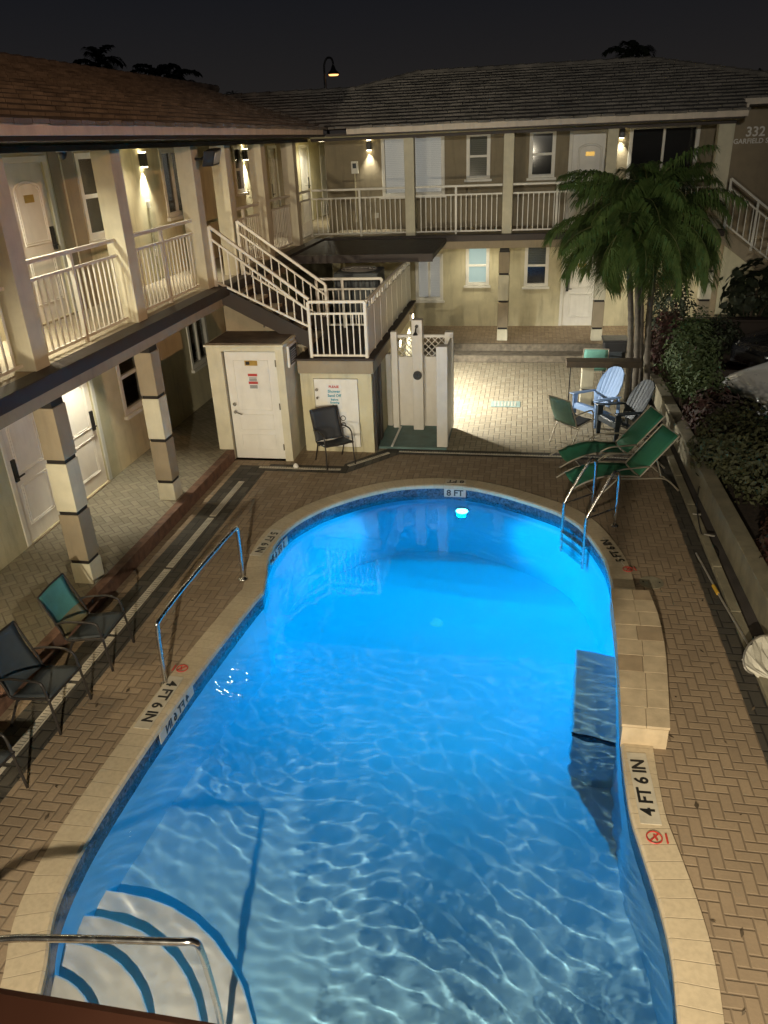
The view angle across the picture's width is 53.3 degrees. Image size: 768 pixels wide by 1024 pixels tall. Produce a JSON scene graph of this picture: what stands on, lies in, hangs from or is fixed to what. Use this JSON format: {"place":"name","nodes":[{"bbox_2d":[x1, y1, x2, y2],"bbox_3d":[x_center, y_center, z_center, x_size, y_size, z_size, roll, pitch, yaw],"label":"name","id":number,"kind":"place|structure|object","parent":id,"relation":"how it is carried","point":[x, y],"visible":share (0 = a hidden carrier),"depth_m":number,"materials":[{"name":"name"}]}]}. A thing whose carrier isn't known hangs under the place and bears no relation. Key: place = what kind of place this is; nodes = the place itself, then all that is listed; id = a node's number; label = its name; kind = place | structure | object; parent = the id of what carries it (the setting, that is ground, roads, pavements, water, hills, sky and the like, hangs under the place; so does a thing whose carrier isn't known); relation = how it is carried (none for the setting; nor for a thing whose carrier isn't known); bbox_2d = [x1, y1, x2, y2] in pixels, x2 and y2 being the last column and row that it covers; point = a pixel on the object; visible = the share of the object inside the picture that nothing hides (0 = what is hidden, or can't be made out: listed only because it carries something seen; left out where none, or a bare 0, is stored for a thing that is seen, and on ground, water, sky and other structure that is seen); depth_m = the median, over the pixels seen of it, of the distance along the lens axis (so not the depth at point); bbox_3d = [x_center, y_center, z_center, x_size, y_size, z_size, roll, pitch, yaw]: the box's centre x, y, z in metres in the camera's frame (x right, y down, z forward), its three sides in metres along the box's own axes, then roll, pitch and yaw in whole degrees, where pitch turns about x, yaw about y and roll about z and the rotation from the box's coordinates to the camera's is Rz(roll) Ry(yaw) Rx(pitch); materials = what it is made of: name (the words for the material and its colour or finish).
{"place":"outdoors","nodes":[
{"label":"outdoors","id":0,"kind":"place"},
{"bbox_2d":[0,988,215,1023],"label":"balcony rail","id":1,"kind":"object","parent":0,"point":[18,1007],"depth_m":0.88,"materials":[{"name":"red paint"}]},
{"bbox_2d":[295,300,415,451],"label":"pump house","id":2,"kind":"structure","parent":0,"point":[354,389],"depth_m":13.97,"materials":[{"name":"beige paint"}]},
{"bbox_2d":[222,274,327,354],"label":"staircase","id":3,"kind":"structure","parent":2,"relation":"on","point":[242,313],"depth_m":14.01,"materials":[{"name":"concrete"}]},
{"bbox_2d":[235,220,329,324],"bbox_3d":[-1.902,-4.512,14.475,1.650,1.927,0.055,2,26,10],"label":"stair railing","id":4,"kind":"object","parent":3,"relation":"attached to","point":[239,235],"visible":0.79,"depth_m":14.40,"materials":[{"name":"metal"}]},
{"bbox_2d":[306,300,368,357],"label":"landing railing","id":5,"kind":"object","parent":2,"relation":"on","point":[309,314],"visible":1,"depth_m":13.30,"materials":[{"name":"metal"}]},
{"bbox_2d":[314,378,360,446],"bbox_3d":[-0.850,-1.798,13.988,0.800,1.290,0.095,2,26,10],"label":"door","id":6,"kind":"structure","parent":2,"relation":"in","point":[343,393],"depth_m":13.87,"materials":[{"name":"white paint"}]},
{"bbox_2d":[315,277,382,327],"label":"landing railing","id":7,"kind":"object","parent":2,"relation":"on","point":[342,288],"visible":0.64,"depth_m":15.41,"materials":[{"name":"metal"}]},
{"bbox_2d":[333,266,384,317],"bbox_3d":[-0.514,-4.796,16.608,0.950,1.006,0.865,2,26,10],"label":"air conditioner","id":8,"kind":"object","parent":2,"relation":"on","point":[362,271],"visible":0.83,"depth_m":16.22,"materials":[{"name":"grey paint"}]},
{"bbox_2d":[365,262,410,356],"bbox_3d":[0.151,-4.306,15.567,0.050,0.990,5.200,2,26,10],"label":"balcony railing","id":9,"kind":"object","parent":2,"relation":"on","point":[387,305],"visible":0.93,"depth_m":15.05,"materials":[{"name":"metal"}]},
{"bbox_2d":[0,450,767,1023],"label":"pool deck","id":10,"kind":"structure","parent":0,"point":[710,758],"depth_m":7.91,"materials":[{"name":"brick"}]},
{"bbox_2d":[0,733,28,788],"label":"sling chair","id":11,"kind":"object","parent":10,"relation":"on","point":[6,756],"visible":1,"depth_m":6.80,"materials":[{"name":"grey metal"}]},
{"bbox_2d":[0,621,91,734],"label":"sling chair","id":12,"kind":"object","parent":10,"relation":"on","point":[20,663],"visible":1,"depth_m":7.77,"materials":[{"name":"grey mesh fabric"},{"name":"bronze painted metal"}]},
{"bbox_2d":[37,573,134,671],"bbox_3d":[-3.348,1.230,8.624,0.720,0.938,0.571,1,26,8],"label":"sling chair","id":13,"kind":"object","parent":10,"relation":"on","point":[66,611],"visible":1,"depth_m":8.60,"materials":[{"name":"teal mesh fabric"},{"name":"grey mesh fabric"},{"name":"bronze painted metal"}]},
{"bbox_2d":[0,465,266,802],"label":"border paving","id":14,"kind":"structure","parent":10,"relation":"on","point":[47,730],"depth_m":9.38,"materials":[{"name":"brick"}]},
{"bbox_2d":[6,683,75,762],"bbox_3d":[-3.509,2.129,7.823,0.100,0.009,1.180,2,26,10],"label":"drain cover","id":15,"kind":"object","parent":14,"relation":"on","point":[29,733],"visible":0.88,"depth_m":7.80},
{"bbox_2d":[71,636,114,680],"bbox_3d":[-3.325,1.667,8.759,0.100,0.009,0.820,2,26,10],"label":"drain cover","id":16,"kind":"object","parent":14,"relation":"on","point":[92,658],"visible":0.86,"depth_m":8.74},
{"bbox_2d":[110,569,170,633],"bbox_3d":[-3.111,1.126,9.854,0.100,0.009,1.540,2,26,10],"label":"drain cover","id":17,"kind":"object","parent":14,"relation":"on","point":[130,613],"visible":0.96,"depth_m":9.81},
{"bbox_2d":[166,518,213,567],"bbox_3d":[-2.833,0.427,11.266,0.100,0.009,1.540,2,26,10],"label":"drain cover","id":18,"kind":"object","parent":14,"relation":"on","point":[187,545],"visible":1,"depth_m":11.19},
{"bbox_2d":[210,481,244,516],"bbox_3d":[-2.572,-0.231,12.600,0.100,0.009,1.360,2,26,10],"label":"drain cover","id":19,"kind":"object","parent":14,"relation":"on","point":[222,504],"visible":1,"depth_m":12.54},
{"bbox_2d":[154,526,247,686],"bbox_3d":[-2.134,1.011,9.051,0.130,0.851,2.312,4,27,13],"label":"grab rail","id":20,"kind":"object","parent":10,"relation":"on","point":[242,577],"visible":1,"depth_m":8.55,"materials":[{"name":"silver metal"}]},
{"bbox_2d":[203,331,305,460],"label":"storage shed","id":21,"kind":"structure","parent":10,"relation":"on","point":[255,381],"depth_m":13.65,"materials":[{"name":"beige paint"}]},
{"bbox_2d":[224,351,285,458],"bbox_3d":[-2.291,-1.878,13.676,0.945,1.980,0.105,2,26,10],"label":"door","id":22,"kind":"structure","parent":21,"relation":"in","point":[252,378],"depth_m":13.66,"materials":[{"name":"white paint"}]},
{"bbox_2d":[286,340,297,367],"bbox_3d":[-1.621,-2.805,13.554,0.047,0.380,0.500,2,26,10],"label":"notice board","id":23,"kind":"object","parent":21,"relation":"attached to","point":[291,348],"visible":0.85,"depth_m":13.46,"materials":[{"name":"paint"}]},
{"bbox_2d":[266,464,343,472],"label":"border paving","id":24,"kind":"structure","parent":10,"relation":"on","point":[303,470],"depth_m":13.61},
{"bbox_2d":[309,405,355,470],"bbox_3d":[-0.926,-1.337,13.692,0.571,0.938,0.720,-14,28,-22],"label":"sling chair","id":25,"kind":"object","parent":10,"relation":"on","point":[326,424],"visible":1,"depth_m":13.79,"materials":[{"name":"black"}]},
{"bbox_2d":[0,478,723,1023],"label":"swimming pool","id":26,"kind":"structure","parent":10,"relation":"in","point":[680,916],"depth_m":6.78,"materials":[{"name":"white paint"}]},
{"bbox_2d":[0,934,219,1006],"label":"grab rail","id":27,"kind":"object","parent":26,"relation":"on","point":[196,944],"visible":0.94,"depth_m":4.75,"materials":[{"name":"silver metal"}]},
{"bbox_2d":[46,495,675,1023],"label":"water","id":28,"kind":"structure","parent":26,"relation":"in","point":[378,779],"depth_m":6.80,"materials":[{"name":"liquid"}]},
{"bbox_2d":[561,457,620,545],"bbox_3d":[3.024,0.173,11.340,0.647,1.851,0.692,-12,27,-18],"label":"pool ladder","id":29,"kind":"object","parent":26,"relation":"attached to","point":[593,510],"visible":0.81,"depth_m":11.13,"materials":[{"name":"silver metal"}]},
{"bbox_2d":[340,449,398,472],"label":"border paving","id":30,"kind":"structure","parent":10,"relation":"on","point":[347,469],"depth_m":13.85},
{"bbox_2d":[44,471,758,1014],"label":"fallen leaves","id":31,"kind":"object","parent":10,"relation":"on","point":[696,805],"visible":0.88,"depth_m":7.55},
{"bbox_2d":[550,405,664,468],"bbox_3d":[3.813,-1.214,12.990,1.842,0.961,0.667,-4,26,-4],"label":"sun lounger","id":32,"kind":"object","parent":10,"relation":"on","point":[648,420],"visible":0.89,"depth_m":13.00,"materials":[{"name":"green"}]},
{"bbox_2d":[556,423,679,497],"bbox_3d":[3.729,-0.797,12.139,1.842,0.961,0.667,-5,26,-5],"label":"sun lounger","id":33,"kind":"object","parent":10,"relation":"on","point":[647,454],"visible":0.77,"depth_m":12.14,"materials":[{"name":"green"}]},
{"bbox_2d":[610,588,669,748],"bbox_3d":[2.721,1.574,8.159,0.511,0.274,2.442,4,27,12],"label":"raised ledge","id":34,"kind":"object","parent":10,"relation":"on","point":[642,681],"visible":1,"depth_m":7.81,"materials":[{"name":"beige stone"}]},
{"bbox_2d":[639,576,663,588],"bbox_3d":[3.403,0.894,9.740,0.300,0.014,0.300,2,26,10],"label":"skimmer cover","id":35,"kind":"object","parent":10,"relation":"on","point":[651,582],"visible":1,"depth_m":9.73,"materials":[{"name":"plastic"}]},
{"bbox_2d":[656,456,767,764],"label":"border paving","id":36,"kind":"structure","parent":10,"relation":"on","point":[750,691],"depth_m":8.94,"materials":[{"name":"concrete"}]},
{"bbox_2d":[665,447,767,704],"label":"kerb strip","id":37,"kind":"object","parent":10,"relation":"on","point":[723,583],"visible":0.75,"depth_m":9.98,"materials":[{"name":"concrete"}]},
{"bbox_2d":[695,552,767,677],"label":"skimmer net","id":38,"kind":"object","parent":10,"relation":"on","point":[755,659],"visible":0.99,"depth_m":8.08,"materials":[{"name":"metal"}]},
{"bbox_2d":[0,0,767,135],"label":"sky","id":39,"kind":"structure","parent":0,"point":[238,46],"materials":[{"name":"black"}]},
{"bbox_2d":[302,362,665,455],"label":"patio","id":40,"kind":"structure","parent":0,"point":[482,424],"depth_m":16.12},
{"bbox_2d":[379,318,453,449],"bbox_3d":[0.591,-2.426,14.349,1.320,2.190,1.260,2,26,10],"label":"shower enclosure","id":41,"kind":"object","parent":40,"relation":"on","point":[420,395],"visible":0.99,"depth_m":14.69,"materials":[{"name":"white paint"}]},
{"bbox_2d":[548,395,594,442],"bbox_3d":[3.440,-1.726,14.097,0.720,0.938,0.571,-19,30,-30],"label":"sling chair","id":42,"kind":"object","parent":40,"relation":"on","point":[563,411],"visible":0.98,"depth_m":13.93,"materials":[{"name":"green"}]},
{"bbox_2d":[582,348,608,372],"bbox_3d":[4.745,-3.303,17.226,0.571,0.938,0.721,4,27,14],"label":"sling chair","id":43,"kind":"object","parent":40,"relation":"on","point":[594,353],"visible":0.47,"depth_m":16.80,"materials":[{"name":"teal"}]},
{"bbox_2d":[569,366,624,428],"bbox_3d":[4.259,-2.290,15.089,0.984,1.009,0.779,-17,29,-28],"label":"adirondack chair","id":44,"kind":"object","parent":40,"relation":"on","point":[609,386],"visible":0.86,"depth_m":15.11,"materials":[{"name":"blue plastic"}]},
{"bbox_2d":[566,358,641,404],"bbox_3d":[4.556,-2.719,16.025,1.500,0.940,0.350,2,26,10],"label":"counter","id":45,"kind":"object","parent":40,"relation":"on","point":[587,366],"visible":0.84,"depth_m":15.84,"materials":[{"name":"beige paint"}]},
{"bbox_2d":[601,335,627,375],"bbox_3d":[5.274,-3.530,17.607,0.560,0.960,0.560,2,26,10],"label":"trash bin","id":46,"kind":"object","parent":40,"relation":"on","point":[616,345],"visible":0.59,"depth_m":17.28,"materials":[{"name":"black plastic"}]},
{"bbox_2d":[595,379,654,442],"bbox_3d":[4.533,-1.916,14.294,0.984,1.009,0.779,-10,27,-15],"label":"adirondack chair","id":47,"kind":"object","parent":40,"relation":"on","point":[638,400],"visible":0.92,"depth_m":14.30,"materials":[{"name":"plastic"}]},
{"bbox_2d":[542,144,749,401],"bbox_3d":[5.075,-4.685,15.503,3.836,4.913,3.957,2,26,10],"label":"palm tree","id":48,"kind":"object","parent":40,"relation":"on","point":[641,227],"visible":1,"depth_m":14.47,"materials":[{"name":"green plant"}]},
{"bbox_2d":[237,303,764,638],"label":"ground","id":49,"kind":"structure","parent":0,"point":[751,620],"depth_m":10.30,"materials":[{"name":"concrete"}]},
{"bbox_2d":[73,45,127,69],"bbox_3d":[-13.738,-18.061,39.095,2.576,9.898,2.833,2,26,10],"label":"palm tree","id":50,"kind":"object","parent":49,"relation":"on","point":[98,56],"visible":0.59,"depth_m":36.91,"materials":[{"name":"green plant"}]},
{"bbox_2d":[130,63,185,79],"bbox_3d":[-10.966,-18.018,39.617,2.689,9.153,2.716,2,26,10],"label":"palm tree","id":51,"kind":"object","parent":49,"relation":"on","point":[169,66],"visible":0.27,"depth_m":37.60,"materials":[{"name":"green plant"}]},
{"bbox_2d":[0,52,334,715],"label":"motel building","id":52,"kind":"structure","parent":49,"relation":"on","point":[116,461],"depth_m":11.57,"materials":[{"name":"beige paint"}]},
{"bbox_2d":[0,287,22,377],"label":"balcony railing","id":53,"kind":"object","parent":52,"relation":"on","point":[11,370],"visible":1,"depth_m":8.38,"materials":[{"name":"metal"}]},
{"bbox_2d":[0,412,59,546],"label":"door","id":54,"kind":"structure","parent":52,"relation":"in","point":[20,446],"depth_m":10.86,"materials":[{"name":"white paint"}]},
{"bbox_2d":[2,155,77,325],"bbox_3d":[-4.903,-3.828,10.861,0.139,2.210,1.100,2,26,10],"label":"door","id":55,"kind":"structure","parent":52,"relation":"in","point":[26,184],"depth_m":10.84,"materials":[{"name":"white paint"}]},
{"bbox_2d":[26,238,127,355],"bbox_3d":[-3.875,-2.723,9.688,0.055,1.145,2.260,2,26,10],"label":"balcony railing","id":56,"kind":"object","parent":52,"relation":"on","point":[71,269],"visible":0.81,"depth_m":9.66,"materials":[{"name":"metal"}]},
{"bbox_2d":[62,379,112,499],"bbox_3d":[-4.794,-1.258,12.087,0.139,2.110,1.100,2,26,10],"label":"door","id":57,"kind":"structure","parent":52,"relation":"in","point":[77,401],"depth_m":12.29,"materials":[{"name":"white paint"}]},
{"bbox_2d":[72,153,105,243],"bbox_3d":[-4.583,-5.015,12.210,0.145,1.300,1.010,2,26,10],"label":"window","id":58,"kind":"structure","parent":52,"relation":"in","point":[82,161],"depth_m":12.05,"materials":[{"name":"glass"}]},
{"bbox_2d":[115,356,143,419],"bbox_3d":[-4.466,-2.415,13.489,0.145,1.340,0.980,2,26,10],"label":"window","id":59,"kind":"structure","parent":52,"relation":"in","point":[126,371],"depth_m":13.53,"materials":[{"name":"glass"}]},
{"bbox_2d":[133,219,199,310],"bbox_3d":[-3.423,-3.859,11.988,0.055,1.145,2.350,2,26,10],"label":"balcony railing","id":60,"kind":"object","parent":52,"relation":"on","point":[161,243],"visible":0.81,"depth_m":12.00,"materials":[{"name":"metal"}]},
{"bbox_2d":[157,148,183,220],"bbox_3d":[-4.059,-6.375,14.873,0.145,1.260,1.180,2,26,10],"label":"window","id":61,"kind":"structure","parent":52,"relation":"in","point":[167,161],"depth_m":14.74,"materials":[{"name":"glass"}]},
{"bbox_2d":[186,316,208,372],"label":"window","id":62,"kind":"structure","parent":52,"relation":"in","point":[197,333],"depth_m":16.26,"materials":[{"name":"glass"}]},
{"bbox_2d":[194,148,220,166],"bbox_3d":[-2.830,-5.796,12.503,0.324,0.267,0.456,24,36,42],"label":"flood light","id":63,"kind":"object","parent":52,"relation":"attached to","point":[210,157],"visible":1,"depth_m":12.42,"materials":[{"name":"black metal"}]},
{"bbox_2d":[231,145,248,196],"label":"window","id":64,"kind":"structure","parent":52,"relation":"in","point":[236,154],"depth_m":18.11,"materials":[{"name":"glass"}]},
{"bbox_2d":[236,202,262,264],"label":"balcony railing","id":65,"kind":"object","parent":52,"relation":"on","point":[243,218],"visible":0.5,"depth_m":15.50,"materials":[{"name":"metal"}]},
{"bbox_2d":[207,225,308,326],"bbox_3d":[-2.143,-4.060,13.252,1.720,1.733,0.055,4,27,12],"label":"stair railing","id":66,"kind":"object","parent":52,"relation":"attached to","point":[210,228],"visible":1,"depth_m":13.25,"materials":[{"name":"metal"}]},
{"bbox_2d":[266,145,283,233],"bbox_3d":[-2.973,-8.689,20.697,0.139,2.210,0.780,2,26,10],"label":"door","id":67,"kind":"structure","parent":52,"relation":"in","point":[270,149],"depth_m":20.60,"materials":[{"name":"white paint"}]},
{"bbox_2d":[269,195,293,251],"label":"balcony railing","id":68,"kind":"object","parent":52,"relation":"attached to","point":[280,220],"visible":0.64,"depth_m":17.50,"materials":[{"name":"metal"}]},
{"bbox_2d":[298,145,313,221],"bbox_3d":[-2.422,-10.066,23.504,0.139,2.190,1.130,2,26,10],"label":"door","id":69,"kind":"structure","parent":52,"relation":"in","point":[305,184],"depth_m":23.44,"materials":[{"name":"white paint"}]},
{"bbox_2d":[299,190,313,238],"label":"balcony railing","id":70,"kind":"object","parent":52,"relation":"on","point":[309,218],"visible":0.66,"depth_m":19.46,"materials":[{"name":"metal"}]},
{"bbox_2d":[319,144,328,215],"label":"door","id":71,"kind":"structure","parent":52,"relation":"in","point":[321,149],"depth_m":25.53,"materials":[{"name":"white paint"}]},
{"bbox_2d":[148,68,202,81],"bbox_3d":[-9.907,-17.416,38.689,2.590,8.798,2.619,-20,31,-32],"label":"palm tree","id":72,"kind":"object","parent":49,"relation":"on","point":[179,76],"visible":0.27,"depth_m":36.49,"materials":[{"name":"green plant"}]},
{"bbox_2d":[323,56,338,133],"bbox_3d":[-2.293,-17.120,37.343,0.749,8.823,0.539,15,31,32],"label":"street lamp","id":73,"kind":"object","parent":49,"relation":"on","point":[333,71],"visible":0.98,"depth_m":35.51,"materials":[{"name":"black metal"}]},
{"bbox_2d":[227,55,767,362],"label":"motel building","id":74,"kind":"structure","parent":49,"relation":"on","point":[504,294],"depth_m":19.66,"materials":[{"name":"beige paint"}]},
{"bbox_2d":[311,187,405,235],"bbox_3d":[-0.651,-7.641,19.524,2.420,1.145,0.055,2,26,10],"label":"balcony railing","id":75,"kind":"object","parent":74,"relation":"on","point":[359,197],"visible":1,"depth_m":19.49,"materials":[{"name":"metal"}]},
{"bbox_2d":[292,238,445,263],"bbox_3d":[-0.243,-6.199,18.093,3.145,0.170,2.955,2,26,10],"label":"canopy","id":76,"kind":"object","parent":74,"relation":"attached to","point":[381,250],"visible":0.89,"depth_m":17.35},
{"bbox_2d":[381,136,444,198],"bbox_3d":[0.770,-9.145,20.289,1.770,1.530,0.165,2,26,10],"label":"window","id":77,"kind":"structure","parent":74,"relation":"in","point":[429,151],"depth_m":20.32,"materials":[{"name":"glass"}]},
{"bbox_2d":[415,254,444,302],"bbox_3d":[1.267,-6.554,21.472,0.870,1.320,0.165,2,26,10],"label":"window","id":78,"kind":"structure","parent":74,"relation":"in","point":[428,275],"depth_m":21.55,"materials":[{"name":"paint"}]},
{"bbox_2d":[415,183,502,233],"bbox_3d":[1.859,-7.537,19.083,2.140,1.145,0.055,2,26,10],"label":"balcony railing","id":79,"kind":"object","parent":74,"relation":"on","point":[456,195],"visible":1,"depth_m":19.01,"materials":[{"name":"metal"}]},
{"bbox_2d":[464,248,490,287],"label":"window","id":80,"kind":"structure","parent":74,"relation":"in","point":[477,260],"depth_m":21.14,"materials":[{"name":"glass"}]},
{"bbox_2d":[464,134,491,181],"bbox_3d":[2.456,-9.228,19.917,0.710,1.150,0.165,2,26,10],"label":"window","id":81,"kind":"structure","parent":74,"relation":"in","point":[478,147],"depth_m":19.95,"materials":[{"name":"glass"}]},
{"bbox_2d":[522,247,549,288],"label":"window","id":82,"kind":"structure","parent":74,"relation":"in","point":[536,267],"depth_m":20.88,"materials":[{"name":"glass"}]},
{"bbox_2d":[526,131,556,180],"bbox_3d":[4.070,-9.176,19.688,0.750,1.170,0.275,2,26,10],"label":"window","id":83,"kind":"structure","parent":74,"relation":"in","point":[542,149],"depth_m":19.74,"materials":[{"name":"glass"}]},
{"bbox_2d":[512,180,598,230],"bbox_3d":[4.210,-7.439,18.670,2.120,1.145,0.055,2,26,10],"label":"balcony railing","id":84,"kind":"object","parent":74,"relation":"on","point":[544,192],"visible":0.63,"depth_m":18.66,"materials":[{"name":"metal"}]},
{"bbox_2d":[558,253,595,325],"bbox_3d":[5.371,-6.152,20.891,1.080,2.160,0.139,2,26,10],"label":"door","id":85,"kind":"structure","parent":74,"relation":"in","point":[577,306],"depth_m":21.07,"materials":[{"name":"white paint"}]},
{"bbox_2d":[565,129,606,223],"bbox_3d":[5.264,-8.588,19.708,1.060,2.240,0.139,2,26,10],"label":"door","id":86,"kind":"structure","parent":74,"relation":"in","point":[589,150],"depth_m":19.46,"materials":[{"name":"white paint"}]},
{"bbox_2d":[626,125,700,186],"bbox_3d":[6.984,-8.921,19.242,1.760,1.470,0.275,2,26,10],"label":"window","id":87,"kind":"structure","parent":74,"relation":"in","point":[646,144],"depth_m":19.20,"materials":[{"name":"glass"}]},
{"bbox_2d":[723,178,767,259],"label":"stair railing","id":88,"kind":"object","parent":74,"relation":"attached to","point":[752,206],"visible":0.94,"depth_m":17.87,"materials":[{"name":"metal"}]},
{"bbox_2d":[601,40,655,57],"bbox_3d":[10.873,-16.556,35.053,2.447,8.777,2.600,2,26,10],"label":"palm tree","id":89,"kind":"object","parent":49,"relation":"on","point":[633,48],"visible":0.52,"depth_m":33.07,"materials":[{"name":"green plant"}]},
{"bbox_2d":[643,362,767,634],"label":"planter wall","id":90,"kind":"structure","parent":49,"relation":"on","point":[743,554],"depth_m":10.64,"materials":[{"name":"concrete"}]},
{"bbox_2d":[663,370,767,558],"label":"planter soil","id":91,"kind":"structure","parent":90,"relation":"in","point":[752,518],"depth_m":11.05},
{"bbox_2d":[650,304,687,383],"bbox_3d":[6.055,-3.550,16.368,0.865,1.719,1.235,-8,26,-11],"label":"croton bush","id":92,"kind":"object","parent":91,"relation":"on","point":[665,325],"visible":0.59,"depth_m":16.20,"materials":[{"name":"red plant"}]},
{"bbox_2d":[644,276,698,359],"bbox_3d":[6.601,-4.609,17.634,1.214,2.573,1.227,2,26,10],"label":"shrub","id":93,"kind":"object","parent":91,"relation":"on","point":[659,305],"visible":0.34,"depth_m":17.33,"materials":[{"name":"green plant"}]},
{"bbox_2d":[654,305,732,409],"bbox_3d":[5.959,-2.865,14.595,1.144,2.099,1.535,-10,27,-15],"label":"shrub","id":94,"kind":"object","parent":91,"relation":"on","point":[688,371],"visible":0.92,"depth_m":14.42,"materials":[{"name":"green plant"}]},
{"bbox_2d":[681,384,746,439],"bbox_3d":[5.864,-1.723,13.597,1.108,1.068,1.436,2,26,10],"label":"croton bush","id":95,"kind":"object","parent":91,"relation":"on","point":[701,405],"visible":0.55,"depth_m":13.45,"materials":[{"name":"red plant"}]},
{"bbox_2d":[685,313,746,359],"bbox_3d":[7.744,-4.093,18.065,1.555,1.180,0.755,2,26,10],"label":"shrub","id":96,"kind":"object","parent":91,"relation":"on","point":[729,332],"visible":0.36,"depth_m":17.88,"materials":[{"name":"green plant"}]},
{"bbox_2d":[684,395,767,508],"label":"shrub","id":97,"kind":"object","parent":91,"relation":"on","point":[744,445],"visible":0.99,"depth_m":11.45,"materials":[{"name":"green plant"}]},
{"bbox_2d":[753,517,767,564],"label":"croton bush","id":98,"kind":"object","parent":91,"relation":"on","point":[764,541],"visible":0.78,"depth_m":9.60,"materials":[{"name":"red plant"}]},
{"bbox_2d":[397,449,630,460],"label":"border paving","id":99,"kind":"structure","parent":0,"point":[492,452],"depth_m":13.90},
{"bbox_2d":[399,451,627,458],"bbox_3d":[2.455,-1.026,13.780,4.420,0.009,0.050,3,26,10],"label":"drain cover","id":100,"kind":"object","parent":99,"relation":"on","point":[507,454],"visible":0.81,"depth_m":13.83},
{"bbox_2d":[680,363,748,369],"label":"driveway","id":101,"kind":"structure","parent":0,"point":[733,366],"depth_m":18.35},
{"bbox_2d":[682,317,767,362],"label":"wall","id":102,"kind":"structure","parent":101,"relation":"on","point":[748,325],"depth_m":18.18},
{"bbox_2d":[714,227,767,316],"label":"staircase","id":103,"kind":"structure","parent":101,"relation":"on","point":[738,253],"depth_m":18.42,"materials":[{"name":"beige paint"}]},
{"bbox_2d":[718,258,767,316],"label":"broadleaf plant","id":104,"kind":"object","parent":101,"relation":"on","point":[741,303],"visible":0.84,"depth_m":18.13,"materials":[{"name":"green plant"}]},
{"bbox_2d":[722,362,767,419],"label":"parked car","id":105,"kind":"object","parent":101,"relation":"on","point":[751,382],"visible":0.65,"depth_m":14.67,"materials":[{"name":"silver metal"}]},
{"bbox_2d":[730,328,767,366],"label":"parked car","id":106,"kind":"object","parent":101,"relation":"on","point":[750,350],"visible":0.91,"depth_m":17.43,"materials":[{"name":"black paint"}]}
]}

